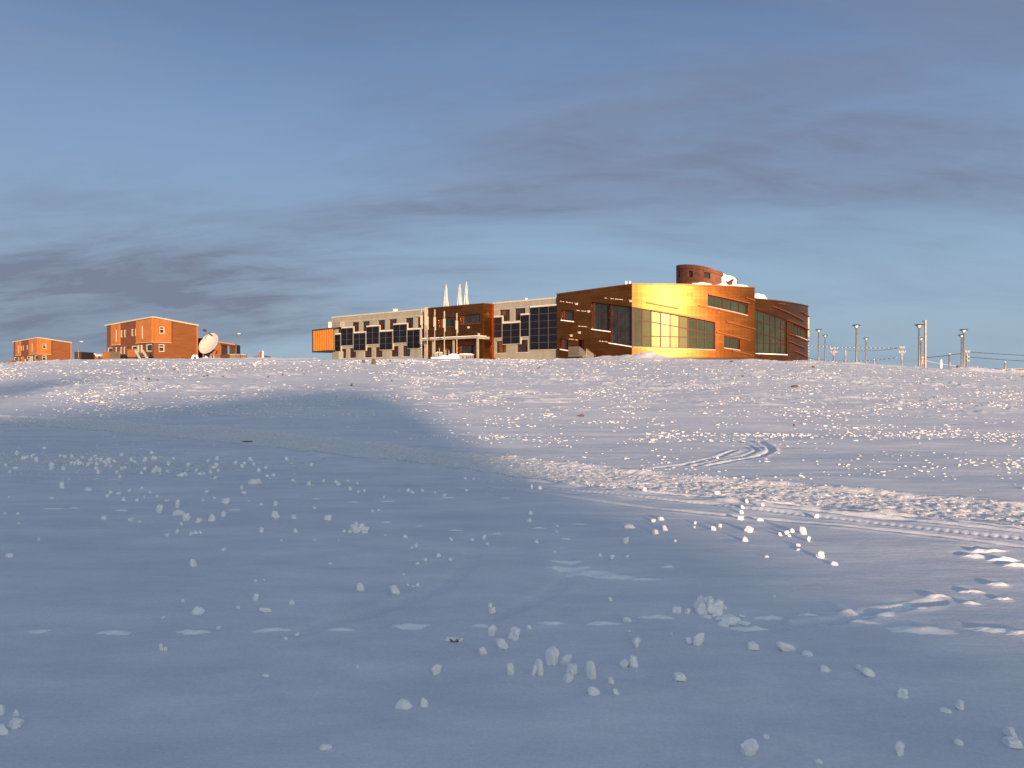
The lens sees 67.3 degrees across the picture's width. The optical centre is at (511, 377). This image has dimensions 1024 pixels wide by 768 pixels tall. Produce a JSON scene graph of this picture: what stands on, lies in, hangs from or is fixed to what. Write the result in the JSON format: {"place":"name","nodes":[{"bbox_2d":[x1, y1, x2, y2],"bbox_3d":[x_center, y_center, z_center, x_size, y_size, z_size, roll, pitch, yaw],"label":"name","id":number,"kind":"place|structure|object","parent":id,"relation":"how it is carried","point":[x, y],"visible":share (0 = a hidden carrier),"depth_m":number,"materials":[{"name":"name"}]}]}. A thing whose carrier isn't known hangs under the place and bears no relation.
{"place":"outdoors","nodes":[
{"label":"outdoors","id":0,"kind":"place"},
{"bbox_2d":[0,351,1023,767],"bbox_3d":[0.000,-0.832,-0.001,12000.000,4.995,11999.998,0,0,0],"label":"snow ground","id":1,"kind":"structure","parent":0,"point":[76,691],"depth_m":6.29,"materials":[{"name":"snow"}]},
{"bbox_2d":[0,723,8,735],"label":"snow clump","id":2,"kind":"object","parent":1,"relation":"on","point":[4,731],"visible":1,"depth_m":3.44,"materials":[{"name":"snow"}]},
{"bbox_2d":[7,718,23,728],"bbox_3d":[-2.262,1.578,3.514,0.056,0.041,0.063,0,0,39],"label":"snow clump","id":3,"kind":"object","parent":1,"relation":"on","point":[15,723],"visible":1,"depth_m":3.50,"materials":[{"name":"snow"}]},
{"bbox_2d":[7,337,71,362],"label":"orange house","id":4,"kind":"structure","parent":1,"relation":"on","point":[35,349],"depth_m":200.35,"materials":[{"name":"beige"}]},
{"bbox_2d":[27,629,51,633],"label":"drift patch","id":5,"kind":"object","parent":1,"relation":"on","point":[36,631],"visible":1,"depth_m":4.84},
{"bbox_2d":[74,352,93,358],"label":"garage","id":6,"kind":"structure","parent":1,"relation":"on","point":[86,355],"depth_m":206.54,"materials":[{"name":"brown"}]},
{"bbox_2d":[96,630,130,634],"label":"drift patch","id":7,"kind":"object","parent":1,"relation":"on","point":[114,632],"visible":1,"depth_m":4.80,"materials":[{"name":"snow"}]},
{"bbox_2d":[102,316,198,358],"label":"orange house","id":8,"kind":"structure","parent":1,"relation":"on","point":[154,337],"depth_m":133.25,"materials":[{"name":"brown"}]},
{"bbox_2d":[172,510,184,515],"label":"snow clump","id":9,"kind":"object","parent":1,"relation":"on","point":[178,513],"visible":0.91,"depth_m":8.92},
{"bbox_2d":[175,629,210,634],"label":"drift patch","id":10,"kind":"object","parent":1,"relation":"on","point":[188,632],"visible":1,"depth_m":4.81,"materials":[{"name":"snow"}]},
{"bbox_2d":[191,606,204,614],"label":"snow clump","id":11,"kind":"object","parent":1,"relation":"on","point":[197,610],"visible":1,"depth_m":5.18,"materials":[{"name":"snow"}]},
{"bbox_2d":[198,338,209,357],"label":"shed","id":12,"kind":"structure","parent":1,"relation":"on","point":[201,355],"depth_m":140.00,"materials":[{"name":"brown"}]},
{"bbox_2d":[199,329,217,357],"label":"satellite dish","id":13,"kind":"object","parent":1,"relation":"on","point":[208,342],"visible":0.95,"depth_m":104.17,"materials":[{"name":"white paint"}]},
{"bbox_2d":[212,341,239,357],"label":"shed","id":14,"kind":"object","parent":1,"relation":"on","point":[221,347],"visible":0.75,"depth_m":137.00,"materials":[{"name":"brown"}]},
{"bbox_2d":[220,354,246,357],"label":"board fence","id":15,"kind":"object","parent":1,"relation":"on","point":[233,355],"visible":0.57,"depth_m":133.00,"materials":[{"name":"brown"}]},
{"bbox_2d":[247,479,261,484],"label":"snow clump","id":16,"kind":"object","parent":1,"relation":"on","point":[253,481],"visible":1,"depth_m":11.55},
{"bbox_2d":[253,627,290,631],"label":"drift patch","id":17,"kind":"object","parent":1,"relation":"on","point":[271,629],"visible":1,"depth_m":4.84,"materials":[{"name":"snow"}]},
{"bbox_2d":[319,744,331,750],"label":"snow clump","id":18,"kind":"object","parent":1,"relation":"on","point":[323,747],"visible":1,"depth_m":3.31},
{"bbox_2d":[328,627,355,630],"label":"drift patch","id":19,"kind":"object","parent":1,"relation":"on","point":[341,629],"visible":1,"depth_m":4.84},
{"bbox_2d":[342,521,368,532],"bbox_3d":[-1.630,1.570,8.051,0.284,0.122,0.223,0,0,0],"label":"snow rubble","id":20,"kind":"object","parent":1,"relation":"on","point":[355,527],"visible":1,"depth_m":7.99,"materials":[{"name":"snow"}]},
{"bbox_2d":[356,582,364,590],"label":"snow clump","id":21,"kind":"object","parent":1,"relation":"on","point":[360,586],"visible":1,"depth_m":5.75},
{"bbox_2d":[390,585,399,594],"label":"snow clump","id":22,"kind":"object","parent":1,"relation":"on","point":[394,589],"visible":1,"depth_m":5.65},
{"bbox_2d":[395,698,411,709],"bbox_3d":[-0.523,1.585,3.745,0.080,0.043,0.076,0,0,14],"label":"snow clump","id":23,"kind":"object","parent":1,"relation":"on","point":[403,704],"visible":1,"depth_m":3.72,"materials":[{"name":"snow"}]},
{"bbox_2d":[392,623,428,629],"bbox_3d":[-0.647,1.586,4.915,0.283,0.022,0.140,0,0,0],"label":"drift patch","id":24,"kind":"object","parent":1,"relation":"on","point":[410,626],"visible":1,"depth_m":4.90,"materials":[{"name":"snow"}]},
{"bbox_2d":[420,307,422,357],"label":"light column","id":25,"kind":"structure","parent":1,"relation":"on","point":[421,320],"depth_m":102.92,"materials":[{"name":"metal"}]},
{"bbox_2d":[420,698,427,706],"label":"snow clump","id":26,"kind":"object","parent":1,"relation":"on","point":[423,702],"visible":1,"depth_m":3.75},
{"bbox_2d":[426,308,428,358],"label":"light column","id":27,"kind":"structure","parent":1,"relation":"on","point":[427,320],"depth_m":104.40,"materials":[{"name":"metal"}]},
{"bbox_2d":[433,309,435,356],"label":"light column","id":28,"kind":"structure","parent":1,"relation":"on","point":[434,321],"depth_m":105.92,"materials":[{"name":"metal"}]},
{"bbox_2d":[431,664,441,674],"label":"snow clump","id":29,"kind":"object","parent":1,"relation":"on","point":[436,669],"visible":1,"depth_m":4.13,"materials":[{"name":"snow"}]},
{"bbox_2d":[443,311,445,354],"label":"light column","id":30,"kind":"structure","parent":1,"relation":"on","point":[444,323],"depth_m":107.89,"materials":[{"name":"metal"}]},
{"bbox_2d":[441,353,458,358],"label":"snow heap","id":31,"kind":"object","parent":1,"relation":"on","point":[452,356],"visible":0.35,"depth_m":103.57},
{"bbox_2d":[444,637,463,642],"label":"grass tuft","id":32,"kind":"object","parent":1,"relation":"on","point":[454,639],"visible":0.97,"depth_m":4.64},
{"bbox_2d":[456,313,457,353],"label":"light column","id":33,"kind":"structure","parent":1,"relation":"on","point":[456,330],"depth_m":110.73,"materials":[{"name":"metal"}]},
{"bbox_2d":[458,353,473,358],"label":"bench wall","id":34,"kind":"structure","parent":1,"relation":"on","point":[464,355],"depth_m":107.28,"materials":[{"name":"concrete"}]},
{"bbox_2d":[478,647,486,654],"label":"snow clump","id":35,"kind":"object","parent":1,"relation":"on","point":[482,650],"visible":1,"depth_m":4.42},
{"bbox_2d":[487,625,496,635],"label":"snow clump","id":36,"kind":"object","parent":1,"relation":"on","point":[492,629],"visible":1,"depth_m":4.73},
{"bbox_2d":[496,638,508,648],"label":"snow clump","id":37,"kind":"object","parent":1,"relation":"on","point":[501,643],"visible":1,"depth_m":4.51,"materials":[{"name":"snow"}]},
{"bbox_2d":[507,662,513,674],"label":"snow clump","id":38,"kind":"object","parent":1,"relation":"on","point":[510,668],"visible":1,"depth_m":4.13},
{"bbox_2d":[0,358,1023,525],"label":"snow crumbs","id":39,"kind":"object","parent":1,"relation":"on","point":[280,403],"visible":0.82,"depth_m":22.69,"materials":[{"name":"white"}]},
{"bbox_2d":[508,626,519,640],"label":"snow clump","id":40,"kind":"object","parent":1,"relation":"on","point":[514,633],"visible":1,"depth_m":4.67,"materials":[{"name":"snow"}]},
{"bbox_2d":[535,658,543,675],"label":"snow clump","id":41,"kind":"object","parent":1,"relation":"on","point":[539,670],"visible":1,"depth_m":4.12,"materials":[{"name":"snow"}]},
{"bbox_2d":[538,621,564,624],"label":"drift patch","id":42,"kind":"object","parent":1,"relation":"on","point":[550,623],"visible":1,"depth_m":4.97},
{"bbox_2d":[545,646,558,665],"bbox_3d":[0.222,1.550,4.277,0.077,0.116,0.058,0,0,34],"label":"snow clump","id":43,"kind":"object","parent":1,"relation":"on","point":[551,654],"visible":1,"depth_m":4.26,"materials":[{"name":"snow"}]},
{"bbox_2d":[312,264,808,360],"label":"research building","id":44,"kind":"structure","parent":1,"relation":"on","point":[698,312],"depth_m":103.53,"materials":[{"name":"metal"}]},
{"bbox_2d":[365,347,371,357],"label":"window","id":45,"kind":"structure","parent":44,"relation":"in","point":[368,354],"depth_m":131.75,"materials":[{"name":"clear glass"}]},
{"bbox_2d":[374,347,381,357],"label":"window","id":46,"kind":"structure","parent":44,"relation":"in","point":[378,352],"depth_m":129.93,"materials":[{"name":"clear glass"}]},
{"bbox_2d":[390,346,397,357],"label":"window","id":47,"kind":"structure","parent":44,"relation":"in","point":[394,352],"depth_m":127.13,"materials":[{"name":"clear glass"}]},
{"bbox_2d":[402,346,409,356],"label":"window","id":48,"kind":"structure","parent":44,"relation":"in","point":[406,352],"depth_m":125.31,"materials":[{"name":"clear glass"}]},
{"bbox_2d":[406,318,412,328],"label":"window","id":49,"kind":"structure","parent":44,"relation":"in","point":[408,320],"depth_m":124.64,"materials":[{"name":"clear glass"}]},
{"bbox_2d":[438,317,455,327],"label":"window","id":50,"kind":"structure","parent":44,"relation":"in","point":[450,322],"depth_m":115.75,"materials":[{"name":"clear glass"}]},
{"bbox_2d":[459,345,475,353],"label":"window","id":51,"kind":"structure","parent":44,"relation":"in","point":[470,349],"depth_m":113.16,"materials":[{"name":"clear glass"}]},
{"bbox_2d":[460,314,479,324],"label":"window","id":52,"kind":"structure","parent":44,"relation":"in","point":[466,319],"depth_m":112.63,"materials":[{"name":"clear glass"}]},
{"bbox_2d":[495,341,505,353],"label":"window","id":53,"kind":"structure","parent":44,"relation":"in","point":[501,349],"depth_m":111.42,"materials":[{"name":"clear glass"}]},
{"bbox_2d":[500,310,509,321],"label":"window","id":54,"kind":"structure","parent":44,"relation":"in","point":[506,313],"depth_m":110.69,"materials":[{"name":"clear glass"}]},
{"bbox_2d":[514,308,524,321],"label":"window","id":55,"kind":"structure","parent":44,"relation":"in","point":[519,311],"depth_m":109.14,"materials":[{"name":"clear glass"}]},
{"bbox_2d":[516,340,527,352],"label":"window","id":56,"kind":"structure","parent":44,"relation":"in","point":[522,348],"depth_m":108.55,"materials":[{"name":"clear glass"}]},
{"bbox_2d":[560,339,567,350],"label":"window","id":57,"kind":"structure","parent":44,"relation":"in","point":[564,341],"depth_m":103.38,"materials":[{"name":"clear glass"}]},
{"bbox_2d":[561,310,573,321],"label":"window","id":58,"kind":"structure","parent":44,"relation":"in","point":[568,315],"depth_m":102.95,"materials":[{"name":"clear glass"}]},
{"bbox_2d":[591,302,610,331],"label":"window","id":59,"kind":"structure","parent":44,"relation":"in","point":[600,310],"depth_m":99.68,"materials":[{"name":"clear glass"}]},
{"bbox_2d":[609,304,631,346],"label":"window","id":60,"kind":"structure","parent":44,"relation":"in","point":[620,316],"depth_m":97.76,"materials":[{"name":"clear glass"}]},
{"bbox_2d":[634,307,713,349],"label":"window","id":61,"kind":"structure","parent":44,"relation":"in","point":[652,329],"depth_m":96.33,"materials":[{"name":"yellow glass"}]},
{"bbox_2d":[707,295,747,315],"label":"window","id":62,"kind":"structure","parent":44,"relation":"in","point":[714,302],"depth_m":97.38,"materials":[{"name":"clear glass"}]},
{"bbox_2d":[724,336,739,350],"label":"window","id":63,"kind":"structure","parent":44,"relation":"in","point":[729,343],"depth_m":97.49,"materials":[{"name":"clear glass"}]},
{"bbox_2d":[756,310,787,354],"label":"window","id":64,"kind":"structure","parent":44,"relation":"in","point":[770,329],"depth_m":103.05,"materials":[{"name":"green glass"}]},
{"bbox_2d":[793,325,806,339],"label":"window","id":65,"kind":"structure","parent":44,"relation":"in","point":[798,331],"depth_m":108.72,"materials":[{"name":"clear glass"}]},
{"bbox_2d":[548,560,581,564],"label":"drift patch","id":66,"kind":"object","parent":1,"relation":"on","point":[568,562],"visible":1,"depth_m":6.67,"materials":[{"name":"snow"}]},
{"bbox_2d":[560,654,571,665],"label":"snow clump","id":67,"kind":"object","parent":1,"relation":"on","point":[565,660],"visible":0.98,"depth_m":4.25,"materials":[{"name":"snow"}]},
{"bbox_2d":[544,566,590,572],"bbox_3d":[0.470,1.597,6.435,0.452,0.038,0.223,0,0,0],"label":"drift patch","id":68,"kind":"object","parent":1,"relation":"on","point":[559,569],"visible":0.98,"depth_m":6.41,"materials":[{"name":"snow"}]},
{"bbox_2d":[563,673,573,682],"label":"snow clump","id":69,"kind":"object","parent":1,"relation":"on","point":[568,678],"visible":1,"depth_m":4.03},
{"bbox_2d":[566,663,577,675],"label":"snow clump","id":70,"kind":"object","parent":1,"relation":"on","point":[571,669],"visible":0.88,"depth_m":4.13,"materials":[{"name":"snow"}]},
{"bbox_2d":[586,660,595,679],"bbox_3d":[0.418,1.551,4.081,0.062,0.110,0.036,0,0,38],"label":"snow clump","id":71,"kind":"object","parent":1,"relation":"on","point":[590,670],"visible":1,"depth_m":4.07,"materials":[{"name":"snow"}]},
{"bbox_2d":[566,570,616,576],"bbox_3d":[0.655,1.596,6.287,0.511,0.035,0.232,0,0,0],"label":"drift patch","id":72,"kind":"object","parent":1,"relation":"on","point":[589,573],"visible":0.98,"depth_m":6.25,"materials":[{"name":"snow"}]},
{"bbox_2d":[587,686,599,695],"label":"snow clump","id":73,"kind":"object","parent":1,"relation":"on","point":[592,691],"visible":1,"depth_m":3.88,"materials":[{"name":"snow"}]},
{"bbox_2d":[586,621,621,624],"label":"drift patch","id":74,"kind":"object","parent":1,"relation":"on","point":[601,623],"visible":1,"depth_m":4.97,"materials":[{"name":"snow"}]},
{"bbox_2d":[590,574,635,578],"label":"drift patch","id":75,"kind":"object","parent":1,"relation":"on","point":[609,576],"visible":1,"depth_m":6.12,"materials":[{"name":"snow"}]},
{"bbox_2d":[619,659,628,666],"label":"snow clump","id":76,"kind":"object","parent":1,"relation":"on","point":[624,663],"visible":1,"depth_m":4.23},
{"bbox_2d":[629,655,637,667],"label":"snow clump","id":77,"kind":"object","parent":1,"relation":"on","point":[633,662],"visible":1,"depth_m":4.23,"materials":[{"name":"snow"}]},
{"bbox_2d":[633,637,640,647],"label":"snow clump","id":78,"kind":"object","parent":1,"relation":"on","point":[636,641],"visible":1,"depth_m":4.54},
{"bbox_2d":[637,614,673,618],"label":"drift patch","id":79,"kind":"object","parent":1,"relation":"on","point":[658,616],"visible":1,"depth_m":5.09,"materials":[{"name":"snow"}]},
{"bbox_2d":[673,672,686,680],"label":"snow clump","id":80,"kind":"object","parent":1,"relation":"on","point":[678,676],"visible":1,"depth_m":4.04,"materials":[{"name":"snow"}]},
{"bbox_2d":[692,632,704,645],"bbox_3d":[1.114,1.561,4.593,0.070,0.089,0.052,12,-2,-9],"label":"snow clump","id":81,"kind":"object","parent":1,"relation":"on","point":[698,639],"visible":1,"depth_m":4.58,"materials":[{"name":"snow"}]},
{"bbox_2d":[684,595,726,614],"bbox_3d":[1.324,1.552,5.246,0.317,0.137,0.209,0,0,0],"label":"snow rubble","id":82,"kind":"object","parent":1,"relation":"on","point":[703,605],"visible":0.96,"depth_m":5.19,"materials":[{"name":"snow"}]},
{"bbox_2d":[703,614,750,626],"bbox_3d":[1.415,1.594,5.045,0.295,0.045,0.241,0,0,0],"label":"snow rubble","id":83,"kind":"object","parent":1,"relation":"on","point":[726,620],"visible":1,"depth_m":5.03,"materials":[{"name":"snow"}]},
{"bbox_2d":[724,626,768,631],"bbox_3d":[1.492,1.589,4.884,0.314,0.021,0.114,0,0,0],"label":"drift patch","id":84,"kind":"object","parent":1,"relation":"on","point":[750,628],"visible":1,"depth_m":4.87,"materials":[{"name":"snow"}]},
{"bbox_2d":[740,737,758,755],"bbox_3d":[1.007,1.565,3.263,0.076,0.078,0.057,0,0,19],"label":"snow clump","id":85,"kind":"object","parent":1,"relation":"on","point":[749,747],"visible":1,"depth_m":3.25,"materials":[{"name":"snow"}]},
{"bbox_2d":[746,641,759,649],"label":"snow clump","id":86,"kind":"object","parent":1,"relation":"on","point":[751,645],"visible":1,"depth_m":4.51,"materials":[{"name":"snow"}]},
{"bbox_2d":[753,615,782,619],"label":"drift patch","id":87,"kind":"object","parent":1,"relation":"on","point":[769,617],"visible":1,"depth_m":5.09,"materials":[{"name":"snow"}]},
{"bbox_2d":[776,641,795,650],"bbox_3d":[1.614,1.582,4.516,0.136,0.056,0.048,33,8,-15],"label":"snow clump","id":88,"kind":"object","parent":1,"relation":"on","point":[783,646],"visible":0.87,"depth_m":4.50,"materials":[{"name":"snow"}]},
{"bbox_2d":[820,664,830,671],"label":"snow clump","id":89,"kind":"object","parent":1,"relation":"on","point":[823,668],"visible":1,"depth_m":4.16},
{"bbox_2d":[839,608,858,615],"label":"drift patch","id":90,"kind":"object","parent":1,"relation":"on","point":[849,610],"visible":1,"depth_m":5.22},
{"bbox_2d":[852,324,860,361],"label":"street lamp","id":91,"kind":"object","parent":1,"relation":"on","point":[856,326],"visible":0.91,"depth_m":115.89,"materials":[{"name":"metal"}]},
{"bbox_2d":[847,619,880,623],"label":"drift patch","id":92,"kind":"object","parent":1,"relation":"on","point":[865,621],"visible":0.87,"depth_m":5.02,"materials":[{"name":"snow"}]},
{"bbox_2d":[861,667,874,676],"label":"snow clump","id":93,"kind":"object","parent":1,"relation":"on","point":[866,671],"visible":1,"depth_m":4.10,"materials":[{"name":"snow"}]},
{"bbox_2d":[862,612,894,618],"bbox_3d":[2.489,1.608,5.201,0.271,0.051,0.135,0,0,0],"label":"drift patch","id":94,"kind":"object","parent":1,"relation":"on","point":[886,614],"visible":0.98,"depth_m":5.17,"materials":[{"name":"snow"}]},
{"bbox_2d":[894,740,904,755],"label":"snow clump","id":95,"kind":"object","parent":1,"relation":"on","point":[899,747],"visible":1,"depth_m":3.24,"materials":[{"name":"snow"}]},
{"bbox_2d":[896,688,907,698],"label":"snow clump","id":96,"kind":"object","parent":1,"relation":"on","point":[902,693],"visible":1,"depth_m":3.81,"materials":[{"name":"snow"}]},
{"bbox_2d":[886,605,926,611],"bbox_3d":[2.751,1.610,5.365,0.290,0.039,0.132,0,0,0],"label":"drift patch","id":97,"kind":"object","parent":1,"relation":"on","point":[896,609],"visible":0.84,"depth_m":5.36,"materials":[{"name":"snow"}]},
{"bbox_2d":[895,603,922,608],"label":"drift patch","id":98,"kind":"object","parent":1,"relation":"on","point":[906,606],"visible":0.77,"depth_m":5.43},
{"bbox_2d":[915,324,923,366],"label":"street lamp","id":99,"kind":"object","parent":1,"relation":"on","point":[919,326],"visible":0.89,"depth_m":105.89,"materials":[{"name":"metal"}]},
{"bbox_2d":[920,338,922,366],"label":"post","id":100,"kind":"object","parent":1,"relation":"on","point":[921,339],"visible":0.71,"depth_m":147.90,"materials":[{"name":"metal"}]},
{"bbox_2d":[886,626,958,634],"bbox_3d":[2.592,1.597,4.894,0.480,0.029,0.222,0,0,0],"label":"drift patch","id":101,"kind":"object","parent":1,"relation":"on","point":[925,630],"visible":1,"depth_m":4.86,"materials":[{"name":"snow"}]},
{"bbox_2d":[922,320,926,367],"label":"flood mast","id":102,"kind":"object","parent":1,"relation":"on","point":[925,343],"visible":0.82,"depth_m":103.89,"materials":[{"name":"metal"}]},
{"bbox_2d":[924,594,948,598],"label":"drift patch","id":103,"kind":"object","parent":1,"relation":"on","point":[933,596],"visible":1,"depth_m":5.60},
{"bbox_2d":[938,707,951,713],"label":"snow clump","id":104,"kind":"object","parent":1,"relation":"on","point":[945,710],"visible":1,"depth_m":3.66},
{"bbox_2d":[954,699,963,710],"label":"snow clump","id":105,"kind":"object","parent":1,"relation":"on","point":[959,704],"visible":1,"depth_m":3.69,"materials":[{"name":"snow"}]},
{"bbox_2d":[960,329,967,366],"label":"street lamp","id":106,"kind":"object","parent":1,"relation":"on","point":[963,331],"visible":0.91,"depth_m":113.89,"materials":[{"name":"metal"}]},
{"bbox_2d":[956,589,985,592],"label":"drift patch","id":107,"kind":"object","parent":1,"relation":"on","point":[968,591],"visible":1,"depth_m":5.73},
{"bbox_2d":[956,553,990,558],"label":"drift patch","id":108,"kind":"object","parent":1,"relation":"on","point":[974,555],"visible":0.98,"depth_m":6.83,"materials":[{"name":"snow"}]},
{"bbox_2d":[961,627,1011,632],"bbox_3d":[3.050,1.598,4.885,0.417,0.026,0.152,0,0,0],"label":"drift patch","id":109,"kind":"object","parent":1,"relation":"on","point":[992,630],"visible":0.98,"depth_m":4.87,"materials":[{"name":"snow"}]},
{"bbox_2d":[968,548,1007,552],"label":"drift patch","id":110,"kind":"object","parent":1,"relation":"on","point":[977,550],"visible":1,"depth_m":7.01,"materials":[{"name":"snow"}]},
{"bbox_2d":[983,582,1008,585],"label":"drift patch","id":111,"kind":"object","parent":1,"relation":"on","point":[998,584],"visible":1,"depth_m":5.91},
{"bbox_2d":[985,556,1021,561],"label":"drift patch","id":112,"kind":"object","parent":1,"relation":"on","point":[1002,558],"visible":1,"depth_m":6.70,"materials":[{"name":"snow"}]},
{"bbox_2d":[1002,726,1016,738],"bbox_3d":[2.220,1.578,3.421,0.066,0.048,0.059,25,-9,-21],"label":"snow clump","id":113,"kind":"object","parent":1,"relation":"on","point":[1008,731],"visible":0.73,"depth_m":3.41,"materials":[{"name":"snow"}]},
{"bbox_2d":[1000,563,1023,566],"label":"drift patch","id":114,"kind":"object","parent":1,"relation":"on","point":[1014,564],"visible":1,"depth_m":6.51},
{"bbox_2d":[1002,736,1023,748],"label":"snow clump","id":115,"kind":"object","parent":1,"relation":"on","point":[1010,742],"visible":1,"depth_m":3.31,"materials":[{"name":"snow"}]},
{"bbox_2d":[1004,630,1023,634],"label":"drift patch","id":116,"kind":"object","parent":1,"relation":"on","point":[1014,632],"visible":1,"depth_m":4.80,"materials":[{"name":"snow"}]},
{"bbox_2d":[0,415,1023,524],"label":"road","id":117,"kind":"structure","parent":0,"point":[974,513],"depth_m":12.39,"materials":[{"name":"snow"}]},
{"bbox_2d":[0,0,1023,367],"label":"sky","id":118,"kind":"structure","parent":0,"point":[267,172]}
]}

